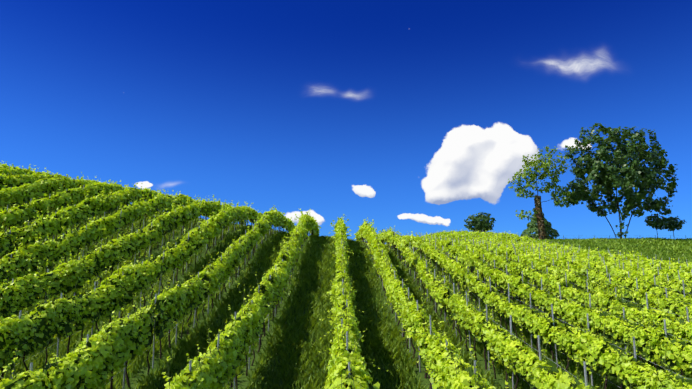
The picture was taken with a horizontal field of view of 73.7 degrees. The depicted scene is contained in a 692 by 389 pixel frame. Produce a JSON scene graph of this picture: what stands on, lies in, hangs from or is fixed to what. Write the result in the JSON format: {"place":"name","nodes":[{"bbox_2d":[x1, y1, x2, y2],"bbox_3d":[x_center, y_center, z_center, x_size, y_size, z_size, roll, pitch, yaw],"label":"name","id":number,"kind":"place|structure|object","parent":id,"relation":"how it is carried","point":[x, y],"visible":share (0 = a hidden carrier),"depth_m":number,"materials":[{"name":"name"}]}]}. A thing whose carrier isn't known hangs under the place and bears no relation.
{"place":"outdoors","nodes":[
{"label":"outdoors","id":0,"kind":"place"},
{"bbox_2d":[0,186,683,388],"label":"vine trunks","id":1,"kind":"object","parent":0,"point":[231,382],"visible":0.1,"depth_m":19.24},
{"bbox_2d":[0,186,691,388],"bbox_3d":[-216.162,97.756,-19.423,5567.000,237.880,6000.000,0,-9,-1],"label":"ground","id":2,"kind":"structure","parent":0,"point":[242,381],"depth_m":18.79,"materials":[{"name":"green plant"}]},
{"bbox_2d":[0,167,691,388],"bbox_3d":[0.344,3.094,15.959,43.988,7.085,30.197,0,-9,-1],"label":"vine leaves","id":3,"kind":"object","parent":2,"relation":"on","point":[612,363],"visible":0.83,"depth_m":15.53,"materials":[{"name":"green plant"}]},
{"bbox_2d":[0,161,691,286],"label":"vine leaves","id":4,"kind":"object","parent":2,"relation":"on","point":[307,221],"visible":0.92,"depth_m":35.67,"materials":[{"name":"green plant"}]},
{"bbox_2d":[5,166,691,388],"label":"vine stakes","id":5,"kind":"object","parent":2,"relation":"on","point":[467,301],"visible":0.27,"depth_m":19.07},
{"bbox_2d":[464,212,495,231],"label":"tree","id":6,"kind":"object","parent":2,"relation":"on","point":[484,224],"depth_m":105.27,"materials":[{"name":"green plant"}]},
{"bbox_2d":[521,213,559,238],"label":"bush","id":7,"kind":"object","parent":2,"relation":"on","point":[551,232],"visible":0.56,"depth_m":95.84,"materials":[{"name":"green plant"}]},
{"bbox_2d":[534,195,546,239],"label":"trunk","id":8,"kind":"object","parent":2,"relation":"on","point":[540,222],"visible":0.94,"depth_m":91.40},
{"bbox_2d":[508,145,577,220],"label":"ivy tree","id":9,"kind":"object","parent":2,"relation":"on","point":[534,164],"depth_m":92.55,"materials":[{"name":"green plant"}]},
{"bbox_2d":[532,235,685,238],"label":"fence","id":10,"kind":"object","parent":2,"relation":"on","point":[563,237],"visible":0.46,"depth_m":94.63,"materials":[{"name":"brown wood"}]},
{"bbox_2d":[561,123,678,238],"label":"tree","id":11,"kind":"object","parent":2,"relation":"on","point":[625,181],"depth_m":91.46,"materials":[{"name":"green plant"}]},
{"bbox_2d":[645,213,668,237],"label":"tree","id":12,"kind":"object","parent":2,"relation":"on","point":[653,223],"depth_m":93.46,"materials":[{"name":"green plant"}]},
{"bbox_2d":[664,216,686,234],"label":"tree","id":13,"kind":"object","parent":2,"relation":"on","point":[672,221],"depth_m":94.29,"materials":[{"name":"green plant"}]},
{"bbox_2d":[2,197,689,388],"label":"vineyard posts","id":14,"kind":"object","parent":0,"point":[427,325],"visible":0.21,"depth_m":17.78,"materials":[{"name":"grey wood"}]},
{"bbox_2d":[0,0,691,243],"label":"sky","id":15,"kind":"structure","parent":0,"point":[406,116],"materials":[{"name":"blue"}]}
]}

